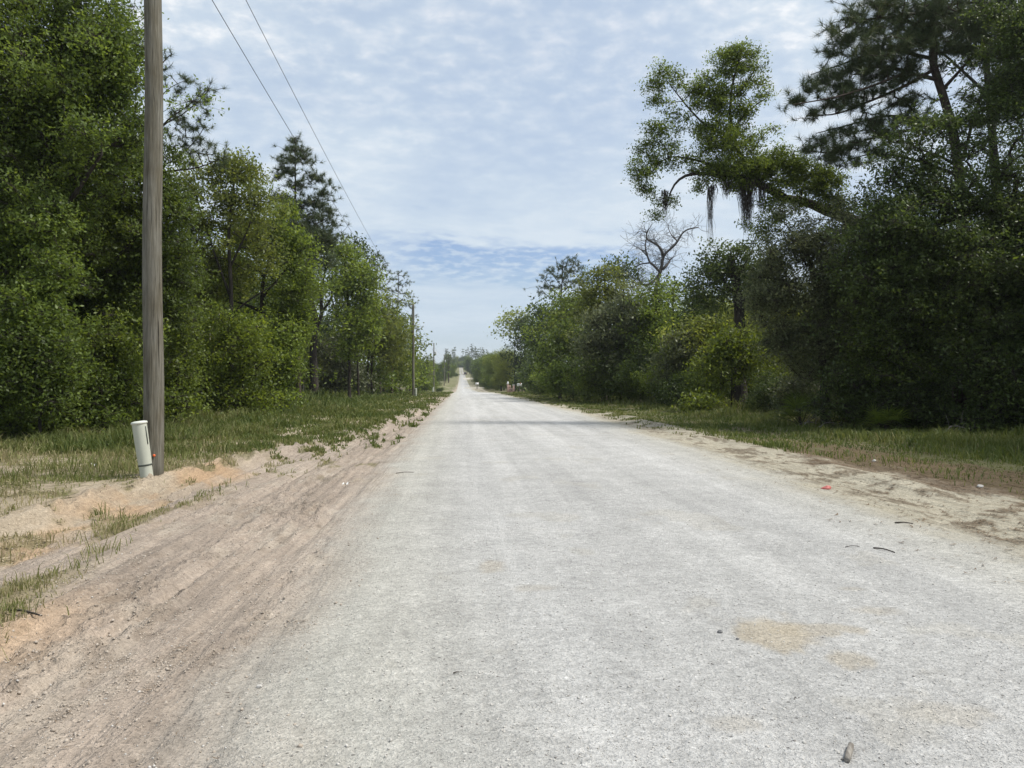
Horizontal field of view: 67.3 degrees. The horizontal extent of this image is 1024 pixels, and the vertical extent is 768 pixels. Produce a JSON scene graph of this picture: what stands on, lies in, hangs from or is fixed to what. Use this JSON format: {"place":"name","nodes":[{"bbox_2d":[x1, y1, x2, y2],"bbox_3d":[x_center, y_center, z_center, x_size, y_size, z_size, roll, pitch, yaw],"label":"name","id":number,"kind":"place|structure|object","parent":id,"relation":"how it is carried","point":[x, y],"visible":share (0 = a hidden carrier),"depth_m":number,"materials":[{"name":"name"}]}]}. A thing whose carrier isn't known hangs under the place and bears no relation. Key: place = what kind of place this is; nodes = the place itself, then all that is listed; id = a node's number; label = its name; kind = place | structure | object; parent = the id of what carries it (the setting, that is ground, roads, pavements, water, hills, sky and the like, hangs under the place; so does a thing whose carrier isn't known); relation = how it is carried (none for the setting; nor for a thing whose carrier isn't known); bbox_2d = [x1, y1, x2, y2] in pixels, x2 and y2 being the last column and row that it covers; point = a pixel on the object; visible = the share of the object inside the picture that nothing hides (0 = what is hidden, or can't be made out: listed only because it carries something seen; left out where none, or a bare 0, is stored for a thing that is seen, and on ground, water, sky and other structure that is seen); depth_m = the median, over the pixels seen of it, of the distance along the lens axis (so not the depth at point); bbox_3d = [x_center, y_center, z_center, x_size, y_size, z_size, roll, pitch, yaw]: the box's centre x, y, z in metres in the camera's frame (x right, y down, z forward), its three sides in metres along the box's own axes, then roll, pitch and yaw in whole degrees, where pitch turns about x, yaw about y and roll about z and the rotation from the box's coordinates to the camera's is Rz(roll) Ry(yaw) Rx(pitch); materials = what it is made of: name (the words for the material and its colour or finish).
{"place":"outdoors","nodes":[
{"label":"outdoors","id":0,"kind":"place"},
{"bbox_2d":[0,430,341,660],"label":"grass","id":1,"kind":"structure","parent":0,"point":[117,463],"depth_m":11.98,"materials":[{"name":"plant"}]},
{"bbox_2d":[0,376,450,505],"bbox_3d":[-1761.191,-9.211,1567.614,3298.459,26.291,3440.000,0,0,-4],"label":"ground","id":2,"kind":"structure","parent":0,"point":[47,486],"depth_m":13.02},
{"bbox_2d":[0,375,99,438],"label":"shrub","id":3,"kind":"object","parent":2,"relation":"on","point":[13,425],"visible":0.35,"depth_m":21.17,"materials":[{"name":"green plant"}]},
{"bbox_2d":[0,311,104,432],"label":"shrub","id":4,"kind":"object","parent":2,"relation":"on","point":[44,394],"visible":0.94,"depth_m":19.32,"materials":[{"name":"green plant"}]},
{"bbox_2d":[11,318,139,434],"bbox_3d":[-13.190,-0.054,22.514,4.788,4.217,3.295,0,0,-4],"label":"shrub","id":5,"kind":"object","parent":2,"relation":"on","point":[93,412],"visible":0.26,"depth_m":22.36,"materials":[{"name":"green plant"}]},
{"bbox_2d":[0,87,220,414],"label":"oak tree","id":6,"kind":"object","parent":2,"relation":"on","point":[176,248],"visible":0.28,"depth_m":24.64,"materials":[{"name":"green plant"}]},
{"bbox_2d":[0,0,229,435],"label":"oak tree","id":7,"kind":"object","parent":2,"relation":"on","point":[71,75],"visible":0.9,"depth_m":21.03,"materials":[{"name":"green plant"}]},
{"bbox_2d":[57,140,192,347],"bbox_3d":[-20.511,-5.100,33.962,11.779,15.142,10.110,0,0,29],"label":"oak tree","id":8,"kind":"object","parent":2,"relation":"on","point":[125,302],"depth_m":34.60,"materials":[{"name":"green plant"}]},
{"bbox_2d":[71,302,213,426],"bbox_3d":[-11.826,-0.383,23.471,4.709,4.155,3.365,0,0,16],"label":"shrub","id":9,"kind":"object","parent":2,"relation":"on","point":[115,338],"visible":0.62,"depth_m":23.06,"materials":[{"name":"green plant"}]},
{"bbox_2d":[106,243,184,396],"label":"oak tree","id":10,"kind":"object","parent":2,"relation":"on","point":[135,322],"depth_m":40.46,"materials":[{"name":"green plant"}]},
{"bbox_2d":[105,7,231,182],"bbox_3d":[-12.454,-6.683,28.089,4.705,16.802,2.339,0,0,-4],"label":"pine tree","id":11,"kind":"object","parent":2,"relation":"on","point":[175,115],"visible":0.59,"depth_m":27.95,"materials":[{"name":"green plant"}]},
{"bbox_2d":[132,294,219,421],"bbox_3d":[-11.829,-0.877,26.966,2.938,5.160,3.191,0,0,-4],"label":"shrub","id":12,"kind":"object","parent":2,"relation":"on","point":[178,374],"visible":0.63,"depth_m":26.86,"materials":[{"name":"green plant"}]},
{"bbox_2d":[139,293,247,412],"bbox_3d":[-15.063,-1.253,35.821,5.303,6.197,4.196,0,0,-4],"label":"shrub","id":13,"kind":"object","parent":2,"relation":"on","point":[218,405],"visible":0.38,"depth_m":35.63,"materials":[{"name":"green plant"}]},
{"bbox_2d":[198,262,253,359],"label":"oak tree","id":14,"kind":"object","parent":2,"relation":"on","point":[222,320],"visible":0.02,"depth_m":60.04,"materials":[{"name":"green plant"}]},
{"bbox_2d":[0,386,453,459],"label":"grass","id":15,"kind":"structure","parent":2,"relation":"on","point":[239,423],"depth_m":24.52,"materials":[{"name":"plant"}]},
{"bbox_2d":[166,142,296,405],"bbox_3d":[-14.852,-5.145,39.273,6.816,13.597,7.475,0,0,-29],"label":"hickory tree","id":16,"kind":"object","parent":2,"relation":"on","point":[235,174],"visible":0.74,"depth_m":37.99,"materials":[{"name":"green plant"}]},
{"bbox_2d":[197,300,294,414],"bbox_3d":[-13.143,-0.876,36.352,5.380,6.171,5.119,0,0,14],"label":"shrub","id":17,"kind":"object","parent":2,"relation":"on","point":[233,335],"visible":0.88,"depth_m":36.03,"materials":[{"name":"green plant"}]},
{"bbox_2d":[188,175,344,399],"bbox_3d":[-14.674,-5.156,43.959,9.064,13.707,8.634,0,0,-22],"label":"oak tree","id":18,"kind":"object","parent":2,"relation":"on","point":[293,289],"visible":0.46,"depth_m":42.68,"materials":[{"name":"green plant"}]},
{"bbox_2d":[226,268,327,390],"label":"oak tree","id":19,"kind":"object","parent":2,"relation":"on","point":[256,301],"visible":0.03,"depth_m":76.75,"materials":[{"name":"green plant"}]},
{"bbox_2d":[236,309,326,409],"bbox_3d":[-12.303,-1.094,40.983,4.656,5.805,4.438,0,0,-4],"label":"shrub","id":20,"kind":"object","parent":2,"relation":"on","point":[287,359],"visible":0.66,"depth_m":40.72,"materials":[{"name":"green plant"}]},
{"bbox_2d":[264,264,332,392],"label":"oak tree","id":21,"kind":"object","parent":2,"relation":"on","point":[318,305],"visible":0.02,"depth_m":89.08,"materials":[{"name":"green plant"}]},
{"bbox_2d":[267,129,350,397],"bbox_3d":[-14.780,-8.100,54.270,7.584,19.680,7.688,0,0,-4],"label":"pine tree","id":22,"kind":"object","parent":2,"relation":"on","point":[312,226],"visible":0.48,"depth_m":53.74,"materials":[{"name":"green plant"}]},
{"bbox_2d":[305,310,338,387],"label":"oak tree","id":23,"kind":"object","parent":2,"relation":"on","point":[326,328],"visible":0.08,"depth_m":106.77,"materials":[{"name":"green plant"}]},
{"bbox_2d":[274,234,372,394],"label":"old oak","id":24,"kind":"object","parent":2,"relation":"on","point":[313,357],"visible":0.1,"depth_m":77.74,"materials":[{"name":"green plant"}]},
{"bbox_2d":[304,330,383,393],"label":"shrub","id":25,"kind":"object","parent":2,"relation":"on","point":[339,366],"visible":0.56,"depth_m":85.07,"materials":[{"name":"green plant"}]},
{"bbox_2d":[316,234,399,397],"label":"maple tree","id":26,"kind":"object","parent":2,"relation":"on","point":[360,279],"visible":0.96,"depth_m":71.34,"materials":[{"name":"green plant"}]},
{"bbox_2d":[344,231,382,396],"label":"oak tree","id":27,"kind":"object","parent":2,"relation":"on","point":[373,260],"visible":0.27,"depth_m":83.88,"materials":[{"name":"green plant"}]},
{"bbox_2d":[322,287,426,390],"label":"sweetgum tree","id":28,"kind":"object","parent":2,"relation":"on","point":[389,350],"visible":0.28,"depth_m":95.04,"materials":[{"name":"green plant"}]},
{"bbox_2d":[343,351,410,393],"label":"shrub","id":29,"kind":"object","parent":2,"relation":"on","point":[383,381],"visible":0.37,"depth_m":99.22,"materials":[{"name":"green plant"}]},
{"bbox_2d":[369,252,394,389],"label":"pine tree","id":30,"kind":"object","parent":2,"relation":"on","point":[390,271],"visible":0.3,"depth_m":103.96,"materials":[{"name":"green plant"}]},
{"bbox_2d":[364,302,431,384],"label":"sweetgum tree","id":31,"kind":"object","parent":2,"relation":"on","point":[409,357],"visible":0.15,"depth_m":111.06,"materials":[{"name":"green plant"}]},
{"bbox_2d":[381,269,415,386],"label":"pine tree","id":32,"kind":"object","parent":2,"relation":"on","point":[399,283],"visible":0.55,"depth_m":117.97,"materials":[{"name":"green plant"}]},
{"bbox_2d":[375,345,431,392],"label":"shrub","id":33,"kind":"object","parent":2,"relation":"on","point":[404,383],"visible":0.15,"depth_m":117.37,"materials":[{"name":"green plant"}]},
{"bbox_2d":[410,304,414,395],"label":"power pole","id":34,"kind":"object","parent":2,"relation":"on","point":[413,371],"visible":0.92,"depth_m":94.88,"materials":[{"name":"brown wood"}]},
{"bbox_2d":[212,0,438,357],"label":"power line","id":35,"kind":"object","parent":34,"relation":"attached to","point":[289,130],"visible":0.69,"depth_m":23.54,"materials":[{"name":"metal"}]},
{"bbox_2d":[246,0,435,348],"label":"power line","id":36,"kind":"object","parent":34,"relation":"attached to","point":[310,125],"visible":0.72,"depth_m":26.85,"materials":[{"name":"metal"}]},
{"bbox_2d":[397,337,448,389],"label":"shrub","id":37,"kind":"object","parent":2,"relation":"on","point":[421,375],"visible":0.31,"depth_m":149.28,"materials":[{"name":"green plant"}]},
{"bbox_2d":[0,368,458,767],"bbox_3d":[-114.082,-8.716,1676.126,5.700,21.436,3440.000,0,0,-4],"label":"dirt shoulder","id":38,"kind":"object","parent":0,"point":[62,625],"visible":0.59,"depth_m":5.82},
{"bbox_2d":[131,420,152,477],"bbox_3d":[-5.853,1.086,12.176,0.345,1.018,0.247,0,0,-4],"label":"cable pedestal","id":39,"kind":"object","parent":38,"relation":"on","point":[141,441],"visible":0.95,"depth_m":12.10,"materials":[{"name":"white plastic"}]},
{"bbox_2d":[142,0,163,475],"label":"power pole","id":40,"kind":"object","parent":38,"relation":"on","point":[153,363],"visible":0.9,"depth_m":12.43,"materials":[{"name":"brown wood"}]},
{"bbox_2d":[0,418,324,564],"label":"dry straw","id":41,"kind":"object","parent":38,"relation":"on","point":[78,491],"visible":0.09,"depth_m":11.26,"materials":[{"name":"plant"}]},
{"bbox_2d":[17,448,382,767],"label":"leaf litter","id":42,"kind":"object","parent":38,"relation":"on","point":[168,656],"visible":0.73,"depth_m":4.41,"materials":[{"name":"plant"}]},
{"bbox_2d":[0,441,406,767],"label":"soil clods","id":43,"kind":"object","parent":38,"relation":"on","point":[117,687],"visible":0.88,"depth_m":4.56,"materials":[{"name":"soil"}]},
{"bbox_2d":[3,0,1023,364],"label":"sky","id":44,"kind":"structure","parent":0,"point":[478,145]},
{"bbox_2d":[241,367,1023,767],"bbox_3d":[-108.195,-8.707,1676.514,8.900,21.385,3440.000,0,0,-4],"label":"road","id":45,"kind":"structure","parent":0,"point":[465,435],"depth_m":5.16,"materials":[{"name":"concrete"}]},
{"bbox_2d":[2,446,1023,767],"bbox_3d":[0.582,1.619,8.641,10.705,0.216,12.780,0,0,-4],"label":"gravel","id":46,"kind":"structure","parent":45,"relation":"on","point":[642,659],"depth_m":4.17,"materials":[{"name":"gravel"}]},
{"bbox_2d":[844,742,853,762],"bbox_3d":[1.438,1.572,3.279,0.027,0.029,0.153,0,0,30],"label":"wood stub","id":47,"kind":"object","parent":45,"relation":"on","point":[848,753],"visible":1,"depth_m":3.25,"materials":[{"name":"wood"}]},
{"bbox_2d":[462,367,1023,551],"bbox_3d":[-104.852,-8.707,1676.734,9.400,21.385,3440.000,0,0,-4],"label":"sandy shoulder","id":48,"kind":"object","parent":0,"point":[908,491],"visible":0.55,"depth_m":12.65},
{"bbox_2d":[550,411,1023,581],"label":"leaf litter","id":49,"kind":"object","parent":48,"relation":"on","point":[1005,533],"visible":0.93,"depth_m":10.51,"materials":[{"name":"plant"}]},
{"bbox_2d":[470,372,1023,499],"bbox_3d":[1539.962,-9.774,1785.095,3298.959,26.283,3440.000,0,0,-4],"label":"ground","id":50,"kind":"structure","parent":0,"point":[1006,465],"depth_m":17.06,"materials":[{"name":"plant"}]},
{"bbox_2d":[469,359,482,384],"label":"oak tree","id":51,"kind":"object","parent":50,"relation":"on","point":[476,372],"visible":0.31,"depth_m":298.64,"materials":[{"name":"green plant"}]},
{"bbox_2d":[480,352,499,389],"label":"oak tree","id":52,"kind":"object","parent":50,"relation":"on","point":[488,371],"visible":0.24,"depth_m":224.63,"materials":[{"name":"green plant"}]},
{"bbox_2d":[489,349,505,390],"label":"oak tree","id":53,"kind":"object","parent":50,"relation":"on","point":[496,364],"visible":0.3,"depth_m":204.13,"materials":[{"name":"green plant"}]},
{"bbox_2d":[489,344,523,390],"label":"oak tree","id":54,"kind":"object","parent":50,"relation":"on","point":[503,374],"visible":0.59,"depth_m":188.64,"materials":[{"name":"green plant"}]},
{"bbox_2d":[483,305,537,390],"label":"hickory tree","id":55,"kind":"object","parent":50,"relation":"on","point":[507,321],"visible":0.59,"depth_m":185.30,"materials":[{"name":"green plant"}]},
{"bbox_2d":[495,310,543,390],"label":"cedar tree","id":56,"kind":"object","parent":50,"relation":"on","point":[517,346],"visible":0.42,"depth_m":179.61,"materials":[{"name":"green plant"}]},
{"bbox_2d":[513,337,546,392],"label":"shrub","id":57,"kind":"object","parent":50,"relation":"on","point":[527,374],"visible":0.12,"depth_m":124.15,"materials":[{"name":"green plant"}]},
{"bbox_2d":[517,376,551,394],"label":"shrub","id":58,"kind":"object","parent":50,"relation":"on","point":[536,390],"visible":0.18,"depth_m":109.14,"materials":[{"name":"green plant"}]},
{"bbox_2d":[514,291,562,394],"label":"oak tree","id":59,"kind":"object","parent":50,"relation":"on","point":[538,309],"visible":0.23,"depth_m":111.64,"materials":[{"name":"green plant"}]},
{"bbox_2d":[529,369,554,395],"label":"shrub","id":60,"kind":"object","parent":50,"relation":"on","point":[538,382],"visible":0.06,"depth_m":96.92,"materials":[{"name":"green plant"}]},
{"bbox_2d":[518,305,592,398],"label":"oak tree","id":61,"kind":"object","parent":50,"relation":"on","point":[558,342],"visible":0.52,"depth_m":78.92,"materials":[{"name":"green plant"}]},
{"bbox_2d":[523,253,600,394],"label":"pine tree","id":62,"kind":"object","parent":50,"relation":"on","point":[560,267],"visible":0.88,"depth_m":99.73,"materials":[{"name":"green plant"}]},
{"bbox_2d":[527,346,596,400],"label":"shrub","id":63,"kind":"object","parent":50,"relation":"on","point":[551,374],"visible":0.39,"depth_m":72.79,"materials":[{"name":"green plant"}]},
{"bbox_2d":[513,286,612,396],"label":"oak tree","id":64,"kind":"object","parent":50,"relation":"on","point":[562,301],"visible":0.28,"depth_m":85.34,"materials":[{"name":"green plant"}]},
{"bbox_2d":[564,368,608,399],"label":"shrub","id":65,"kind":"object","parent":50,"relation":"on","point":[583,385],"visible":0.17,"depth_m":65.89,"materials":[{"name":"green plant"}]},
{"bbox_2d":[541,259,641,398],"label":"maple tree","id":66,"kind":"object","parent":50,"relation":"on","point":[594,290],"visible":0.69,"depth_m":69.67,"materials":[{"name":"green plant"}]},
{"bbox_2d":[550,328,654,399],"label":"shrub","id":67,"kind":"object","parent":50,"relation":"on","point":[572,373],"visible":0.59,"depth_m":63.00,"materials":[{"name":"green plant"}]},
{"bbox_2d":[558,266,675,398],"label":"oak tree","id":68,"kind":"object","parent":50,"relation":"on","point":[604,319],"visible":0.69,"depth_m":63.03,"materials":[{"name":"green plant"}]},
{"bbox_2d":[588,361,650,399],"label":"shrub","id":69,"kind":"object","parent":50,"relation":"on","point":[619,394],"visible":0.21,"depth_m":62.27,"materials":[{"name":"green plant"}]},
{"bbox_2d":[598,250,645,394],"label":"oak tree","id":70,"kind":"object","parent":50,"relation":"on","point":[629,268],"visible":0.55,"depth_m":73.75,"materials":[{"name":"green plant"}]},
{"bbox_2d":[609,357,658,400],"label":"shrub","id":71,"kind":"object","parent":50,"relation":"on","point":[632,389],"visible":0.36,"depth_m":58.62,"materials":[{"name":"green plant"}]},
{"bbox_2d":[605,333,668,398],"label":"shrub","id":72,"kind":"object","parent":50,"relation":"on","point":[640,358],"visible":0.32,"depth_m":59.50,"materials":[{"name":"green plant"}]},
{"bbox_2d":[630,360,669,401],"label":"shrub","id":73,"kind":"object","parent":50,"relation":"on","point":[642,380],"visible":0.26,"depth_m":55.42,"materials":[{"name":"green plant"}]},
{"bbox_2d":[612,271,700,362],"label":"oak tree","id":74,"kind":"object","parent":50,"relation":"on","point":[651,299],"visible":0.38,"depth_m":61.33,"materials":[{"name":"green plant"}]},
{"bbox_2d":[620,214,708,291],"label":"dead tree","id":75,"kind":"object","parent":50,"relation":"on","point":[660,270],"visible":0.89,"depth_m":75.85,"materials":[{"name":"wood"}]},
{"bbox_2d":[642,276,691,368],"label":"maple tree","id":76,"kind":"object","parent":50,"relation":"on","point":[671,288],"visible":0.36,"depth_m":57.78,"materials":[{"name":"green plant"}]},
{"bbox_2d":[646,375,690,405],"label":"shrub","id":77,"kind":"object","parent":50,"relation":"on","point":[666,392],"visible":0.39,"depth_m":50.46,"materials":[{"name":"green plant"}]},
{"bbox_2d":[639,325,714,392],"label":"shrub","id":78,"kind":"object","parent":50,"relation":"on","point":[674,364],"visible":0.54,"depth_m":51.43,"materials":[{"name":"green plant"}]},
{"bbox_2d":[666,284,729,362],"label":"oak tree","id":79,"kind":"object","parent":50,"relation":"on","point":[683,309],"visible":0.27,"depth_m":53.80,"materials":[{"name":"green plant"}]},
{"bbox_2d":[649,304,748,372],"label":"sweetgum tree","id":80,"kind":"object","parent":50,"relation":"on","point":[702,329],"visible":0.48,"depth_m":51.46,"materials":[{"name":"green plant"}]},
{"bbox_2d":[671,387,731,413],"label":"shrub","id":81,"kind":"object","parent":50,"relation":"on","point":[701,402],"visible":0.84,"depth_m":40.77,"materials":[{"name":"green plant"}]},
{"bbox_2d":[668,360,739,404],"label":"shrub","id":82,"kind":"object","parent":50,"relation":"on","point":[688,377],"visible":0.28,"depth_m":46.63,"materials":[{"name":"green plant"}]},
{"bbox_2d":[674,234,785,404],"bbox_3d":[13.738,-3.735,46.756,8.357,10.911,4.916,0,0,-4],"label":"live oak","id":83,"kind":"object","parent":50,"relation":"on","point":[717,271],"visible":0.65,"depth_m":46.64,"materials":[{"name":"green plant"}]},
{"bbox_2d":[704,293,764,398],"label":"oak tree","id":84,"kind":"object","parent":50,"relation":"on","point":[729,311],"visible":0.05,"depth_m":64.43,"materials":[{"name":"green plant"}]},
{"bbox_2d":[680,319,793,407],"bbox_3d":[12.976,-0.959,42.810,7.524,5.198,4.373,0,0,-4],"label":"shrub","id":85,"kind":"object","parent":50,"relation":"on","point":[730,350],"visible":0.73,"depth_m":42.44,"materials":[{"name":"green plant"}]},
{"bbox_2d":[711,264,814,386],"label":"oak tree","id":86,"kind":"object","parent":50,"relation":"on","point":[763,329],"visible":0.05,"depth_m":49.33,"materials":[{"name":"green plant"}]},
{"bbox_2d":[620,35,923,379],"bbox_3d":[10.902,-6.094,31.071,13.214,15.757,3.048,0,0,-4],"label":"live oak","id":87,"kind":"object","parent":50,"relation":"on","point":[760,167],"visible":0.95,"depth_m":30.80,"materials":[{"name":"green plant"}]},
{"bbox_2d":[660,190,670,221],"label":"spanish moss","id":88,"kind":"object","parent":87,"relation":"hanging from","point":[665,200],"visible":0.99,"depth_m":30.98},
{"bbox_2d":[705,184,715,249],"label":"spanish moss","id":89,"kind":"object","parent":87,"relation":"hanging from","point":[710,201],"visible":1,"depth_m":30.95,"materials":[{"name":"plant"}]},
{"bbox_2d":[735,177,756,239],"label":"spanish moss","id":90,"kind":"object","parent":87,"relation":"hanging from","point":[745,202],"visible":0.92,"depth_m":30.91,"materials":[{"name":"plant"}]},
{"bbox_2d":[753,179,768,213],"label":"spanish moss","id":91,"kind":"object","parent":87,"relation":"hanging from","point":[759,195],"visible":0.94,"depth_m":30.96,"materials":[{"name":"plant"}]},
{"bbox_2d":[730,367,833,412],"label":"shrub","id":92,"kind":"object","parent":50,"relation":"on","point":[763,400],"visible":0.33,"depth_m":39.31,"materials":[{"name":"green plant"}]},
{"bbox_2d":[766,388,831,425],"bbox_3d":[10.663,0.878,28.542,2.929,1.582,2.440,0,0,-4],"label":"palmetto","id":93,"kind":"object","parent":50,"relation":"on","point":[792,402],"visible":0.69,"depth_m":28.44,"materials":[{"name":"green plant"}]},
{"bbox_2d":[761,363,851,417],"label":"shrub","id":94,"kind":"object","parent":50,"relation":"on","point":[781,390],"visible":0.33,"depth_m":30.78,"materials":[{"name":"green plant"}]},
{"bbox_2d":[727,174,919,425],"bbox_3d":[12.130,-2.883,28.275,8.131,9.427,4.754,0,0,-4],"label":"cedar tree","id":95,"kind":"object","parent":50,"relation":"on","point":[807,247],"visible":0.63,"depth_m":28.08,"materials":[{"name":"green plant"}]},
{"bbox_2d":[717,436,1023,507],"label":"pine straw","id":96,"kind":"object","parent":50,"relation":"on","point":[939,484],"visible":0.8,"depth_m":13.58,"materials":[{"name":"plant"}]},
{"bbox_2d":[856,402,911,430],"bbox_3d":[12.337,1.079,25.489,1.814,1.075,2.275,0,0,-4],"label":"palmetto","id":97,"kind":"object","parent":50,"relation":"on","point":[892,414],"visible":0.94,"depth_m":24.95,"materials":[{"name":"green plant"}]},
{"bbox_2d":[773,0,1023,413],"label":"pine tree","id":98,"kind":"object","parent":50,"relation":"on","point":[914,34],"visible":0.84,"depth_m":28.25,"materials":[{"name":"green plant"}]},
{"bbox_2d":[801,0,1023,428],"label":"live oak","id":99,"kind":"object","parent":50,"relation":"on","point":[975,263],"visible":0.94,"depth_m":25.44,"materials":[{"name":"green plant"}]},
{"bbox_2d":[851,363,975,431],"bbox_3d":[13.276,0.667,25.785,4.429,2.872,3.544,0,0,-21],"label":"shrub","id":100,"kind":"object","parent":50,"relation":"on","point":[922,402],"visible":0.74,"depth_m":25.25,"materials":[{"name":"green plant"}]},
{"bbox_2d":[847,0,1023,219],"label":"live oak","id":101,"kind":"object","parent":50,"relation":"on","point":[994,150],"visible":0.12,"depth_m":34.92,"materials":[{"name":"green plant"}]},
{"bbox_2d":[894,220,1023,422],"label":"oak tree","id":102,"kind":"object","parent":50,"relation":"on","point":[967,372],"visible":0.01,"depth_m":33.83,"materials":[{"name":"green plant"}]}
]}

